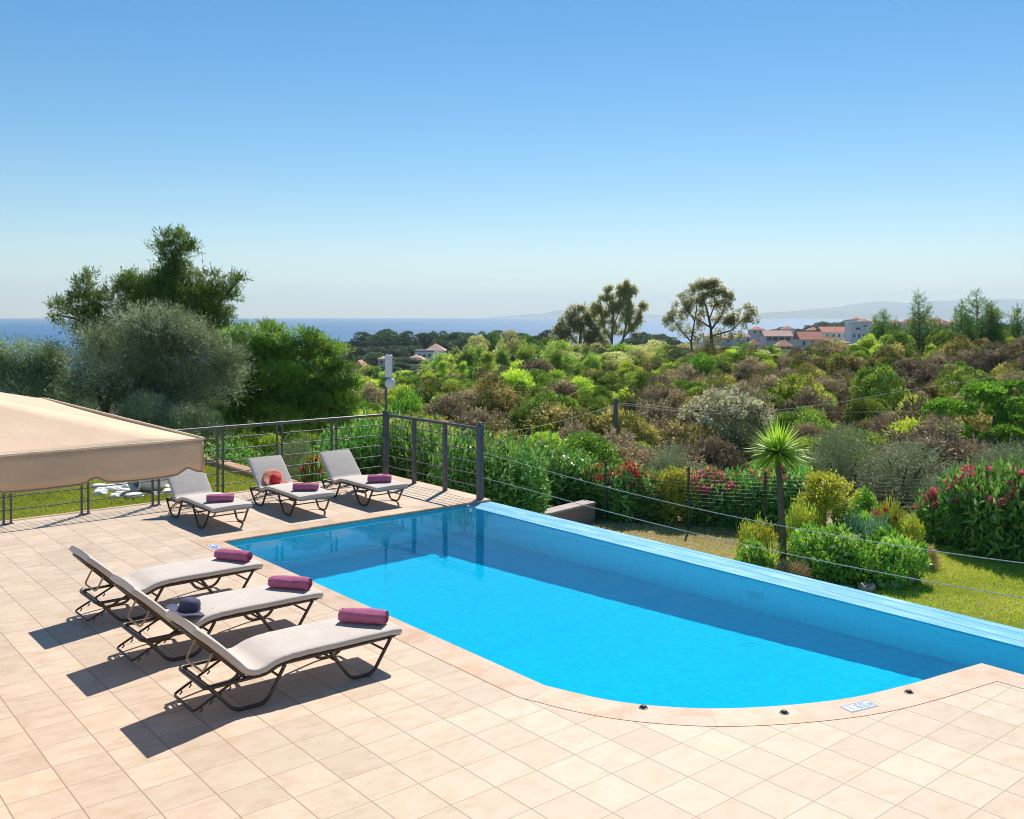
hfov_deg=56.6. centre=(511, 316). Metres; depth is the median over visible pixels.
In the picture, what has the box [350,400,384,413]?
green shrub
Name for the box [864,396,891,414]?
green shrub
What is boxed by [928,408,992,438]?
dry shrub
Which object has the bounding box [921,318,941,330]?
village house
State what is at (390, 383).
antenna mast
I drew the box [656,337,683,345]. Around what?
village pine
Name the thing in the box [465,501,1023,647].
overflow rim
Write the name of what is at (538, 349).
young tree
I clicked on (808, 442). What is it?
green shrub
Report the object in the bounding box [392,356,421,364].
coastal pine
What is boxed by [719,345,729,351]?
dry shrub
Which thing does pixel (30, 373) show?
olive bush
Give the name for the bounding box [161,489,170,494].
white stone
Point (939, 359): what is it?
heather shrub
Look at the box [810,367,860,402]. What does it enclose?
heather shrub
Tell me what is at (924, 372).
heather shrub
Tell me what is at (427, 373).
lime shrub
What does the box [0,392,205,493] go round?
patio parasol
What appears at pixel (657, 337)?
village pine
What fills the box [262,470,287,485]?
sun hat
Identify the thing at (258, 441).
shade shrub
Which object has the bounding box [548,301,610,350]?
eucalyptus tree
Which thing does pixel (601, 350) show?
olive brown tree
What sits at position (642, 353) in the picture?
tree
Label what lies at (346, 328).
sea
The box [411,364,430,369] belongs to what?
coastal pine
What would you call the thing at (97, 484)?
white stone
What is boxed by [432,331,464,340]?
coastal pine
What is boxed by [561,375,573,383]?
lime shrub
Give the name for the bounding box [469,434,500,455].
dry shrub
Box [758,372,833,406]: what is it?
lime shrub
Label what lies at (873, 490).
dry shrub
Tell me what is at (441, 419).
dry shrub
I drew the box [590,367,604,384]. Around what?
dry shrub
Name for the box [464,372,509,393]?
dry shrub
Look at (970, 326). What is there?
young pine
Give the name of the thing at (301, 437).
shade shrub
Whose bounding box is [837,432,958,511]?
olive bush
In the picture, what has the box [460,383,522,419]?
dry shrub
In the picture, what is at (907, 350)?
green shrub
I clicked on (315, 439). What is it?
shade shrub
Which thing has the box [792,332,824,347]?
village house
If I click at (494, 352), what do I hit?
olive brown tree
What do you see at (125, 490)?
white stone
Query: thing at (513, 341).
olive brown tree
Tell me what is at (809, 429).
heather shrub
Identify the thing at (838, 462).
olive bush
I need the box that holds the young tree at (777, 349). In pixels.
[767,348,784,358]
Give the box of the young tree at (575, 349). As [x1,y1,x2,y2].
[572,345,578,361]
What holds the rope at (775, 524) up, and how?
attached to the rope post
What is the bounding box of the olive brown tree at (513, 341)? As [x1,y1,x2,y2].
[496,328,521,364]
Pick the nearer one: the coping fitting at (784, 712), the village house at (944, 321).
the coping fitting at (784, 712)
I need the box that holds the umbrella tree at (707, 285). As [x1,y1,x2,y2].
[661,277,760,349]
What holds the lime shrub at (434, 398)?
on the terrain at (699, 346)
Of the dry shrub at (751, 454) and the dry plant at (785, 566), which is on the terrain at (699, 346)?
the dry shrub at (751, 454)
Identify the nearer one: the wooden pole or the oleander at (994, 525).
the oleander at (994, 525)
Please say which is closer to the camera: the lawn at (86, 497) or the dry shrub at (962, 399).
the lawn at (86, 497)
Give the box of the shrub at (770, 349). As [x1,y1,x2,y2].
[766,344,778,354]
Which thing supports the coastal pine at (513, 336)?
on the terrain at (699, 346)
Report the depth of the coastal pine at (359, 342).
398.31 m
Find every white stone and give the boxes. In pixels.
[92,483,103,488]
[92,488,107,495]
[105,486,121,491]
[110,493,119,496]
[119,488,130,492]
[124,492,143,499]
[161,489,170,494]
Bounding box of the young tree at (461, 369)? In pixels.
[456,360,468,374]
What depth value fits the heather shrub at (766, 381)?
45.53 m
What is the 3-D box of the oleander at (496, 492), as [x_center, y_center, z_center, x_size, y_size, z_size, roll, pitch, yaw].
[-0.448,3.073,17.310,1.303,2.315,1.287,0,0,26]
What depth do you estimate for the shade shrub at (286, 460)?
21.36 m
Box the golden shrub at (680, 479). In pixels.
[648,461,704,525]
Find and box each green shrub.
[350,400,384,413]
[394,372,422,386]
[408,381,418,389]
[413,379,464,405]
[415,376,444,387]
[441,376,459,387]
[445,378,470,387]
[454,379,478,392]
[500,402,572,451]
[511,381,542,397]
[513,394,531,407]
[520,390,582,411]
[523,368,566,387]
[525,429,625,470]
[543,379,578,390]
[563,364,584,375]
[575,385,618,408]
[576,397,611,419]
[577,396,612,408]
[589,406,607,418]
[590,370,628,392]
[616,370,664,395]
[622,368,644,384]
[633,441,656,460]
[658,356,675,363]
[662,379,710,399]
[664,356,691,370]
[706,361,739,380]
[714,358,733,369]
[730,350,751,363]
[736,352,767,380]
[736,387,791,417]
[739,455,774,478]
[756,451,825,473]
[766,407,831,438]
[786,358,809,370]
[786,427,919,494]
[787,347,823,357]
[788,437,816,463]
[832,506,893,542]
[841,345,872,361]
[841,397,885,428]
[843,369,873,381]
[849,362,910,409]
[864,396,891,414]
[874,356,903,375]
[878,328,916,354]
[893,342,914,357]
[924,327,955,350]
[932,365,977,397]
[938,367,997,403]
[941,360,983,375]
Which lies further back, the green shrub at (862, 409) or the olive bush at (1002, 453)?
the green shrub at (862, 409)
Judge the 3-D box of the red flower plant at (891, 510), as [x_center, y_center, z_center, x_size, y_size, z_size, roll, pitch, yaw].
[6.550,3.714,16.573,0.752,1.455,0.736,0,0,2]
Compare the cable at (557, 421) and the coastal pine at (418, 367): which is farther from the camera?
the coastal pine at (418, 367)
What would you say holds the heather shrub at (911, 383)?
on the terrain at (699, 346)
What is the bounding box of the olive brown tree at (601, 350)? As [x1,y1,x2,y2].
[589,340,617,354]
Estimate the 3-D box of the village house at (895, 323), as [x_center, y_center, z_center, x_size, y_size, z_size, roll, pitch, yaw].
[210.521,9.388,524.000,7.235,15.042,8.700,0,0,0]
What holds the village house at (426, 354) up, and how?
on the terrain at (699, 346)
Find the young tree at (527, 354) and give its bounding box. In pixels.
[513,347,537,367]
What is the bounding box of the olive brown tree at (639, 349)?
[626,344,647,356]
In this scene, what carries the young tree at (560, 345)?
on the terrain at (699, 346)
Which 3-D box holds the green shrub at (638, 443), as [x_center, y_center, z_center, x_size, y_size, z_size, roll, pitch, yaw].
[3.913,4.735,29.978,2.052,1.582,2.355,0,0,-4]
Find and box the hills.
[736,310,1023,318]
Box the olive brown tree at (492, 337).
[480,329,498,363]
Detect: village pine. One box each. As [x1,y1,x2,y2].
[619,338,643,346]
[629,332,651,344]
[642,334,668,346]
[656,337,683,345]
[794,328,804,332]
[802,325,815,329]
[811,321,828,327]
[820,321,844,326]
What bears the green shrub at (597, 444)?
on the terrain at (699, 346)
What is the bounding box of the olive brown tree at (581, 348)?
[568,342,592,356]
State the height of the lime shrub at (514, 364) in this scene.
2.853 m
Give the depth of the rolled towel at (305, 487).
13.70 m
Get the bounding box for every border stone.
[858,581,875,592]
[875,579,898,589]
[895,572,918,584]
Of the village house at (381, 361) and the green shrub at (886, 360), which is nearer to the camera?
the green shrub at (886, 360)
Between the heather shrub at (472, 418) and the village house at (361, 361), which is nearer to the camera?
the heather shrub at (472, 418)
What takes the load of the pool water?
in the pool basin
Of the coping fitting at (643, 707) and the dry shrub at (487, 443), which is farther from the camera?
the dry shrub at (487, 443)
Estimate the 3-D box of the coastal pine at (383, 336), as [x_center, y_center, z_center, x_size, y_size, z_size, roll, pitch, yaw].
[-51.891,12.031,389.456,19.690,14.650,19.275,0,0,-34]
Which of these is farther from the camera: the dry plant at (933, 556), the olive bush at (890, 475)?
the olive bush at (890, 475)
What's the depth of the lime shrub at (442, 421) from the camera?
38.19 m
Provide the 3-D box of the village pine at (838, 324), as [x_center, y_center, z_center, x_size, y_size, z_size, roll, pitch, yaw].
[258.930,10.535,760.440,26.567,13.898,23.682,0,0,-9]
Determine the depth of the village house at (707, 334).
540.00 m
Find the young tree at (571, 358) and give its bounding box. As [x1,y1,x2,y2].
[561,352,580,369]
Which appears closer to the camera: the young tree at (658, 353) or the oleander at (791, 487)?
the oleander at (791, 487)
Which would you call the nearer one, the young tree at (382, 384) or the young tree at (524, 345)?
the young tree at (382, 384)
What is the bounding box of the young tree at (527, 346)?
[515,343,535,361]
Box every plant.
[734,538,775,568]
[760,537,795,567]
[772,556,812,577]
[869,491,907,530]
[902,541,943,568]
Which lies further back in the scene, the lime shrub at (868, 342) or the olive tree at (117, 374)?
the lime shrub at (868, 342)
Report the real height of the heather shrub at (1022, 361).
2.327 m
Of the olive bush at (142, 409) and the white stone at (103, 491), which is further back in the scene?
the olive bush at (142, 409)
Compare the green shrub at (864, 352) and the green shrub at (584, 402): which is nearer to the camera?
the green shrub at (584, 402)
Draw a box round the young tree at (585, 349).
[580,346,592,362]
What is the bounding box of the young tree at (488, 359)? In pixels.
[472,351,498,377]
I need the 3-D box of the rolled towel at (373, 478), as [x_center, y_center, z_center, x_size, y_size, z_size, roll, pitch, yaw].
[-2.011,2.461,14.437,0.368,0.129,0.153,0,0,-7]
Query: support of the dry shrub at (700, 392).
on the terrain at (699, 346)
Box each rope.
[482,452,1023,563]
[482,477,1023,598]
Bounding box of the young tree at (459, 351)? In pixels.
[437,345,462,373]
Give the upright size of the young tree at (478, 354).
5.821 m
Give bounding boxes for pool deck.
[0,475,1023,818]
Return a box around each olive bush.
[0,328,117,411]
[110,388,231,442]
[271,430,316,481]
[643,439,694,472]
[795,418,884,504]
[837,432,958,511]
[909,465,972,500]
[944,436,1023,477]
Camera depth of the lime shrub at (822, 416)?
37.08 m
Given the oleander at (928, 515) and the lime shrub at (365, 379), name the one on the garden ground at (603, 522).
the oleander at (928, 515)
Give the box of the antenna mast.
[385,353,395,410]
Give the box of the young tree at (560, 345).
[556,343,572,361]
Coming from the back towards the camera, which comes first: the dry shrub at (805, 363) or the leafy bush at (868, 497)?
the dry shrub at (805, 363)
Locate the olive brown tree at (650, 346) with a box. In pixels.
[644,339,667,351]
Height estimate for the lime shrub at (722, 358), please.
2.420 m
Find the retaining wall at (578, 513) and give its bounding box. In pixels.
[542,500,595,523]
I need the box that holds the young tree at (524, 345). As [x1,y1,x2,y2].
[517,337,527,359]
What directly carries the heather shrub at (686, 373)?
on the terrain at (699, 346)
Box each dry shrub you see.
[389,405,475,452]
[417,377,441,386]
[426,413,449,427]
[444,371,469,379]
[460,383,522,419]
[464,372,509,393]
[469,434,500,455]
[472,366,493,379]
[479,370,500,380]
[485,416,527,462]
[490,390,529,401]
[525,401,609,440]
[530,399,561,410]
[569,387,579,399]
[578,367,597,377]
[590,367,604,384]
[597,406,661,448]
[618,385,653,414]
[638,358,661,372]
[646,417,748,472]
[660,365,684,383]
[679,386,714,409]
[693,342,722,357]
[698,374,722,387]
[706,366,738,392]
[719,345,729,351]
[724,433,769,466]
[732,421,760,457]
[745,345,760,353]
[745,370,771,391]
[792,358,823,376]
[800,366,832,393]
[810,354,832,371]
[825,352,863,379]
[842,417,871,431]
[843,457,911,505]
[861,341,909,368]
[913,382,941,399]
[925,397,979,422]
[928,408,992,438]
[939,333,980,362]
[971,337,989,352]
[988,360,1023,380]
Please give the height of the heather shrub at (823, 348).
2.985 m
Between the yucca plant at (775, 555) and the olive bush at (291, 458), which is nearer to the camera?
the yucca plant at (775, 555)
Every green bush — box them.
[381,385,427,425]
[682,351,718,379]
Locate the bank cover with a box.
[165,388,367,460]
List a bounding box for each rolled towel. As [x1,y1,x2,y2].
[206,493,233,501]
[214,548,252,561]
[268,575,312,589]
[292,483,318,490]
[338,608,388,623]
[367,474,391,482]
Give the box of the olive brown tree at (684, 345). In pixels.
[676,342,694,351]
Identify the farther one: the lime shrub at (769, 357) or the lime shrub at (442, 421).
the lime shrub at (769, 357)
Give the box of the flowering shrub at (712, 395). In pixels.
[677,384,776,461]
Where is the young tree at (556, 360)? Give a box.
[544,347,574,378]
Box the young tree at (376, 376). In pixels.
[371,365,380,379]
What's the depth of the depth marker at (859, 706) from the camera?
6.93 m
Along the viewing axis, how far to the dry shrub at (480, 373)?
78.79 m
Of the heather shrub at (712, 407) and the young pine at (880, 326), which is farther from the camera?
the young pine at (880, 326)
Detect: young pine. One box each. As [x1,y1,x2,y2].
[861,308,892,340]
[884,316,910,341]
[900,288,936,353]
[915,316,945,352]
[946,298,975,336]
[953,287,1007,342]
[972,300,1009,344]
[1002,302,1023,338]
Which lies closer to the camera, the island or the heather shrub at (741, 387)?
the heather shrub at (741, 387)
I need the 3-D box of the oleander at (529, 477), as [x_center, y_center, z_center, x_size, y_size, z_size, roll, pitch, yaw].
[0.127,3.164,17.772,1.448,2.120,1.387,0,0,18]
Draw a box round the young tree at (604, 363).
[575,353,611,371]
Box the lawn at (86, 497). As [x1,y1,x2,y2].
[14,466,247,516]
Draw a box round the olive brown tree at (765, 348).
[758,345,787,356]
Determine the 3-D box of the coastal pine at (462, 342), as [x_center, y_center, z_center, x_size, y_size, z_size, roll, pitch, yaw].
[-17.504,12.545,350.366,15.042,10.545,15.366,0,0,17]
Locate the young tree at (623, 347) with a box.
[603,342,643,365]
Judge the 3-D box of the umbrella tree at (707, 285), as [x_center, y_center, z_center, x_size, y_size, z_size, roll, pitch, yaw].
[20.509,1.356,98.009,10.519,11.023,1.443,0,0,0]
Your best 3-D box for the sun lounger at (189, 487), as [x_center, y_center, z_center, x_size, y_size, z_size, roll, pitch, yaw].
[-4.299,2.517,13.370,0.591,0.670,1.729,0,0,-41]
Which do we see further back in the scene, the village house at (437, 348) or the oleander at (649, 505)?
the village house at (437, 348)
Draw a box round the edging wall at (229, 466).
[204,454,297,481]
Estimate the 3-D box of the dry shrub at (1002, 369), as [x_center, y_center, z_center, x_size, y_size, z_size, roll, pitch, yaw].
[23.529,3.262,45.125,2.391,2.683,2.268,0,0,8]
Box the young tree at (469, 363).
[464,346,481,370]
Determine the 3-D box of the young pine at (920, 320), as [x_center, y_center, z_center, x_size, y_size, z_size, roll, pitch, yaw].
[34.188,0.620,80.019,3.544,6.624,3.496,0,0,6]
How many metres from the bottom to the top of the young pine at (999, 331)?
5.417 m
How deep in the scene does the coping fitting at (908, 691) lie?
7.18 m
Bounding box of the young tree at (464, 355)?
[454,343,483,368]
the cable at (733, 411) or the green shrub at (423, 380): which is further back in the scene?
the green shrub at (423, 380)
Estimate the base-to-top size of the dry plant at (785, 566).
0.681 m
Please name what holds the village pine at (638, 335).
on the terrain at (699, 346)
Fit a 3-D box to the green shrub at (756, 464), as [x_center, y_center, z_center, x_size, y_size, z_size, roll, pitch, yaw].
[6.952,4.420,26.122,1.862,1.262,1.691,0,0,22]
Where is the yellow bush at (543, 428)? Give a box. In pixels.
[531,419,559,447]
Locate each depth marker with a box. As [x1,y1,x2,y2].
[206,544,221,548]
[840,700,877,712]
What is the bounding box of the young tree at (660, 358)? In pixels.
[653,356,663,365]
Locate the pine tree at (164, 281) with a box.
[41,222,253,406]
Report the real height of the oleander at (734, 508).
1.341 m
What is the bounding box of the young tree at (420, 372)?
[417,361,432,375]
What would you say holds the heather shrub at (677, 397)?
on the terrain at (699, 346)
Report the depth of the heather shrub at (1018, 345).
56.51 m
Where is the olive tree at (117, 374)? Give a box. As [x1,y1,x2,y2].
[46,295,260,422]
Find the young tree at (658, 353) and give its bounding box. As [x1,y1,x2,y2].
[645,348,664,357]
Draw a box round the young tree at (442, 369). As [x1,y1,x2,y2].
[435,360,452,378]
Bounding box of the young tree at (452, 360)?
[446,356,457,371]
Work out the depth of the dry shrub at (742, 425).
32.15 m
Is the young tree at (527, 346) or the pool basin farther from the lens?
the young tree at (527, 346)
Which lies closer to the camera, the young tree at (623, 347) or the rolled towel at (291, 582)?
the rolled towel at (291, 582)
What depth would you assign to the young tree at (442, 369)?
92.83 m
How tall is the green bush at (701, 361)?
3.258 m
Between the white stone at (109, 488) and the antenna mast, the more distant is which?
the antenna mast
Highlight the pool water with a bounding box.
[230,506,1023,707]
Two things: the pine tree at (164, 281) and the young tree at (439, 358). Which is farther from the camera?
the young tree at (439, 358)
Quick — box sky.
[0,0,1023,317]
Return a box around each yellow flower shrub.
[733,512,778,555]
[785,488,827,547]
[894,507,927,547]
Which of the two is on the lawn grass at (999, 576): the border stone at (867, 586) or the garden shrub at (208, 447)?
the border stone at (867, 586)
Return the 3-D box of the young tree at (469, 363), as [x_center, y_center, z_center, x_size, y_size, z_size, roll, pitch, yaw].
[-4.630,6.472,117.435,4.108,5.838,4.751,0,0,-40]
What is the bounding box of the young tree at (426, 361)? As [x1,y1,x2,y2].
[420,358,432,373]
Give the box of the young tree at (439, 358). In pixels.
[429,351,451,373]
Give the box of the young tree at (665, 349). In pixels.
[649,344,683,360]
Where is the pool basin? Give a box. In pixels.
[228,506,461,543]
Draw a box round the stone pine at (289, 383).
[203,317,368,446]
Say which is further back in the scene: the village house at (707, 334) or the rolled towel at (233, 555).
the village house at (707, 334)
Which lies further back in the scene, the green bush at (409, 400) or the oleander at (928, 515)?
the green bush at (409, 400)
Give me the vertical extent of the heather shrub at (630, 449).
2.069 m
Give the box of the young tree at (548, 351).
[540,347,552,362]
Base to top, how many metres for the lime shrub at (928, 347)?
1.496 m
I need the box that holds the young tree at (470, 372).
[464,366,475,379]
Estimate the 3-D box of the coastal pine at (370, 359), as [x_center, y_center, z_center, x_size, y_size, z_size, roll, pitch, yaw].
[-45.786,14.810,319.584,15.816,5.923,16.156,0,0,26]
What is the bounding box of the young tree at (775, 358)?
[769,353,780,362]
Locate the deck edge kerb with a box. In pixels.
[0,474,379,522]
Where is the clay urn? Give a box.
[127,478,167,491]
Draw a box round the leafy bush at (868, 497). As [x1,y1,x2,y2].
[848,485,883,516]
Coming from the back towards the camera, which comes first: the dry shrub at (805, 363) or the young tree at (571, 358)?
the young tree at (571, 358)
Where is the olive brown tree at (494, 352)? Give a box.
[492,343,503,363]
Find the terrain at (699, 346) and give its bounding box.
[94,341,987,518]
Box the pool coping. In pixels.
[190,497,1023,726]
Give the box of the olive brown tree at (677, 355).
[664,348,694,361]
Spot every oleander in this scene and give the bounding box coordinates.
[204,432,255,465]
[299,448,328,482]
[308,420,365,478]
[340,407,392,474]
[369,401,423,477]
[399,413,452,483]
[425,422,489,494]
[459,422,522,507]
[486,430,554,514]
[519,435,579,507]
[556,444,597,501]
[577,461,618,518]
[601,458,656,522]
[631,465,677,523]
[678,462,731,526]
[697,465,761,529]
[728,460,786,530]
[768,457,824,530]
[912,482,946,544]
[934,456,1005,550]
[956,452,1023,563]
[1004,474,1023,556]
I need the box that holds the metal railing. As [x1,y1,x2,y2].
[0,411,483,524]
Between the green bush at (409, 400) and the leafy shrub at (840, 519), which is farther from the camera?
the green bush at (409, 400)
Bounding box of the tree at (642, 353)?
[628,346,656,365]
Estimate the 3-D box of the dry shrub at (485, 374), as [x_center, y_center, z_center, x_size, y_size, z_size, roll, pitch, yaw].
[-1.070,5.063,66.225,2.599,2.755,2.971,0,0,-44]
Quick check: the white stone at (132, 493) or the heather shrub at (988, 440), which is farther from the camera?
the heather shrub at (988, 440)
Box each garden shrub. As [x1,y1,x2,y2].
[204,445,225,455]
[236,445,271,466]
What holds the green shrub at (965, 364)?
on the terrain at (699, 346)
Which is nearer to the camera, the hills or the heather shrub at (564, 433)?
the heather shrub at (564, 433)
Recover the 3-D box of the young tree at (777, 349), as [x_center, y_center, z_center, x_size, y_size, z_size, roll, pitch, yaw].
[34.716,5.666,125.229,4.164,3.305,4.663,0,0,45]
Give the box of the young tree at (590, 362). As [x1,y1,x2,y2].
[580,351,605,371]
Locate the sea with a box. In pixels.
[0,318,1022,404]
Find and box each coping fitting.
[638,704,647,709]
[779,709,788,714]
[904,689,913,693]
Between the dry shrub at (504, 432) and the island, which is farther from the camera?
the island
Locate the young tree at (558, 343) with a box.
[535,338,574,359]
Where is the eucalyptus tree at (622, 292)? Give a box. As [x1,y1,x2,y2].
[588,278,648,345]
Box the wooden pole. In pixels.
[613,398,618,434]
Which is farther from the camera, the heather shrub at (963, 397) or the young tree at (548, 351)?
the young tree at (548, 351)
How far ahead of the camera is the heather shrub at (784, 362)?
61.27 m
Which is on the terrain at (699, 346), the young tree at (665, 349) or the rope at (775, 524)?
the young tree at (665, 349)
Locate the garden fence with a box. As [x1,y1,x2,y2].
[604,461,945,530]
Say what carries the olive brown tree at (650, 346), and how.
on the terrain at (699, 346)
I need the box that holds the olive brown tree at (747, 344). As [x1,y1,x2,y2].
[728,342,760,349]
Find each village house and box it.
[349,359,367,374]
[377,356,384,366]
[406,355,425,364]
[414,350,434,363]
[426,344,446,353]
[703,333,719,345]
[720,334,732,345]
[733,332,751,346]
[748,327,765,341]
[748,339,762,347]
[759,330,792,344]
[774,340,794,348]
[780,326,793,333]
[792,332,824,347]
[805,327,816,331]
[814,327,844,341]
[844,321,867,344]
[857,319,872,331]
[885,320,903,329]
[901,319,914,334]
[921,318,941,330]
[935,320,951,328]
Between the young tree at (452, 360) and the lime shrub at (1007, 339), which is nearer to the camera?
the lime shrub at (1007, 339)
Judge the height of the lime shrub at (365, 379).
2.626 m
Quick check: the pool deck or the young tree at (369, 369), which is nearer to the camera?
the pool deck
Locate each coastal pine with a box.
[341,346,371,361]
[346,331,378,350]
[357,352,392,365]
[363,328,404,352]
[364,345,410,359]
[379,366,401,372]
[389,331,422,346]
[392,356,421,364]
[392,362,416,372]
[398,344,422,356]
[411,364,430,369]
[415,331,439,349]
[428,338,454,353]
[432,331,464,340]
[446,337,476,355]
[458,331,485,343]
[478,330,503,340]
[503,332,527,341]
[533,329,553,342]
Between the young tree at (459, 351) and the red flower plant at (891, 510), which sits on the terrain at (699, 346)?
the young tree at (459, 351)
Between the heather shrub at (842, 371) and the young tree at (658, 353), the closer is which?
the heather shrub at (842, 371)
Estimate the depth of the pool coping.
7.29 m
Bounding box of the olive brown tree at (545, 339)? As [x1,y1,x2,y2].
[540,336,553,351]
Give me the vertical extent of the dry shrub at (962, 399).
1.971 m
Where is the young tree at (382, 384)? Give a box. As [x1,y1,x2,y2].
[377,375,384,390]
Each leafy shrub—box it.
[786,520,830,572]
[795,522,890,589]
[830,505,876,532]
[858,523,931,590]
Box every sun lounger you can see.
[69,546,262,621]
[110,574,322,661]
[165,469,251,528]
[165,610,401,711]
[247,455,334,515]
[318,449,407,505]
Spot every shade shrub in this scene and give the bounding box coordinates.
[197,433,219,455]
[201,431,241,445]
[224,443,258,461]
[235,429,285,456]
[263,427,317,462]
[266,448,305,476]
[310,430,339,450]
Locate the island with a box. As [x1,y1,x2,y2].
[491,310,678,317]
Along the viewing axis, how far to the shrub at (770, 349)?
117.30 m
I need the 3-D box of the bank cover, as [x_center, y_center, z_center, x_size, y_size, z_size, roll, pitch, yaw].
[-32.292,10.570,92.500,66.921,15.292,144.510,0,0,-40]
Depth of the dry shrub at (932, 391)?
43.56 m
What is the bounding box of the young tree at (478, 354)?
[472,348,485,368]
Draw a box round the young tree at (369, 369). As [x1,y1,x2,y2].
[355,363,379,378]
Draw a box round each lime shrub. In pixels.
[341,409,382,435]
[348,408,379,430]
[356,376,372,386]
[364,379,380,385]
[380,383,413,407]
[420,370,441,378]
[424,414,458,432]
[429,392,448,403]
[494,367,541,388]
[511,359,525,373]
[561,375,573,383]
[570,375,597,391]
[612,386,638,403]
[614,359,644,377]
[651,361,674,374]
[713,354,740,378]
[717,349,735,361]
[758,353,773,361]
[758,359,776,373]
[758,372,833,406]
[781,405,838,434]
[817,391,837,414]
[825,353,841,361]
[855,333,880,356]
[869,343,882,357]
[871,415,927,469]
[895,393,931,422]
[922,349,939,358]
[923,343,937,355]
[1002,336,1015,346]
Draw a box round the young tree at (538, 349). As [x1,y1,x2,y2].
[531,345,542,360]
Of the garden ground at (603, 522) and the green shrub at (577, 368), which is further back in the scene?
the green shrub at (577, 368)
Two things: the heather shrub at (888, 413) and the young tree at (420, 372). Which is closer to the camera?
the heather shrub at (888, 413)
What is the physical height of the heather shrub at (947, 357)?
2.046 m
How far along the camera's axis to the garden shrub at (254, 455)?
18.17 m
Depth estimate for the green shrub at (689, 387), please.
49.14 m
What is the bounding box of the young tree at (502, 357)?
[493,336,511,367]
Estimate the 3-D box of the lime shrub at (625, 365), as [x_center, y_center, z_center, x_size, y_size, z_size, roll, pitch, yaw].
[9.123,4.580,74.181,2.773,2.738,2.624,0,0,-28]
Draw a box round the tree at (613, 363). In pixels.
[601,351,635,370]
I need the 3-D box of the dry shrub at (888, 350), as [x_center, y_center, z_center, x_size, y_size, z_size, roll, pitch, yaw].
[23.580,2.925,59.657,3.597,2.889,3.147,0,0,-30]
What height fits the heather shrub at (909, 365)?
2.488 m
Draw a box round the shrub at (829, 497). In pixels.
[788,468,865,529]
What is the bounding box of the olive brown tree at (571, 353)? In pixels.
[569,352,582,363]
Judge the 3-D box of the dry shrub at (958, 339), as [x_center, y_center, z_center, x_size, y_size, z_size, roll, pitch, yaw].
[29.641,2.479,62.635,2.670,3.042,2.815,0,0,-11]
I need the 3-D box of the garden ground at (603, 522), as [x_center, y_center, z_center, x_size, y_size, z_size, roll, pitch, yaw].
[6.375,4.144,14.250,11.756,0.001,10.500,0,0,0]
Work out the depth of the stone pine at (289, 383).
26.57 m
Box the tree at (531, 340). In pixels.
[520,333,545,350]
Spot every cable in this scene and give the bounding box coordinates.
[501,405,615,432]
[618,371,1022,413]
[623,403,981,411]
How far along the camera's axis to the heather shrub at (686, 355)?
75.75 m
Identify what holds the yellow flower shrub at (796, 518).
on the garden ground at (603, 522)
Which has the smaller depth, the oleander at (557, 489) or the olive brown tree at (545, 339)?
the oleander at (557, 489)
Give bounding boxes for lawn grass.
[693,540,1023,628]
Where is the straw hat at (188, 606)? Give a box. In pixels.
[165,597,212,616]
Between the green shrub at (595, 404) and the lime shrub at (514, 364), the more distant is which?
the lime shrub at (514, 364)
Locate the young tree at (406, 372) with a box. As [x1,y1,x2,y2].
[393,370,413,378]
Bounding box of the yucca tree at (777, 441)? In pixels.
[742,417,811,563]
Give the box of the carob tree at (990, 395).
[914,378,1023,467]
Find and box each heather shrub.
[347,381,388,407]
[422,392,476,428]
[449,406,517,451]
[450,389,478,407]
[492,365,509,374]
[517,358,554,381]
[525,418,607,455]
[544,378,577,396]
[588,425,658,465]
[612,441,710,474]
[624,397,690,446]
[637,373,689,408]
[656,406,752,460]
[658,401,720,436]
[662,362,708,385]
[676,352,694,361]
[681,434,748,478]
[688,402,734,426]
[706,386,778,436]
[719,379,763,408]
[732,355,772,382]
[744,374,787,393]
[768,366,803,388]
[775,346,813,370]
[779,384,843,423]
[786,420,827,438]
[805,334,849,357]
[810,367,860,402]
[811,423,875,445]
[817,378,853,406]
[856,356,864,367]
[865,413,992,501]
[866,394,958,438]
[867,414,900,433]
[882,412,902,416]
[890,366,917,391]
[891,356,927,387]
[907,363,951,390]
[909,390,932,400]
[917,351,955,364]
[917,354,954,366]
[924,364,957,392]
[950,393,983,411]
[953,340,1009,373]
[971,433,1023,463]
[996,335,1023,372]
[999,373,1023,394]
[1012,356,1023,372]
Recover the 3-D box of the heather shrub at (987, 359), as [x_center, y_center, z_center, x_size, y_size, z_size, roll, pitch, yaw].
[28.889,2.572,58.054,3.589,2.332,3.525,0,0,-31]
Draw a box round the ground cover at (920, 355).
[346,350,1012,500]
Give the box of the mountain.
[800,299,1023,311]
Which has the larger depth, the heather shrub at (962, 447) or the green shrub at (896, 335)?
the green shrub at (896, 335)
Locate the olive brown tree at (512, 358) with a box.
[509,345,518,362]
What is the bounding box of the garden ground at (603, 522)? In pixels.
[589,519,1023,627]
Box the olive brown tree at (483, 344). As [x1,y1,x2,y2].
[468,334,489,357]
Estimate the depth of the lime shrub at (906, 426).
28.82 m
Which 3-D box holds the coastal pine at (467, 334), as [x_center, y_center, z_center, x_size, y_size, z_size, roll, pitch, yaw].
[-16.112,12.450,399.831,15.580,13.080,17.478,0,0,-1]
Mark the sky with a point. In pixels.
(358, 158)
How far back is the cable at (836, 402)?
28.86 m
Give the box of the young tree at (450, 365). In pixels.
[436,353,457,373]
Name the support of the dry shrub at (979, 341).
on the terrain at (699, 346)
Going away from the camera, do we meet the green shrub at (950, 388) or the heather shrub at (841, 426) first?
the heather shrub at (841, 426)
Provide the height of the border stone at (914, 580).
0.198 m

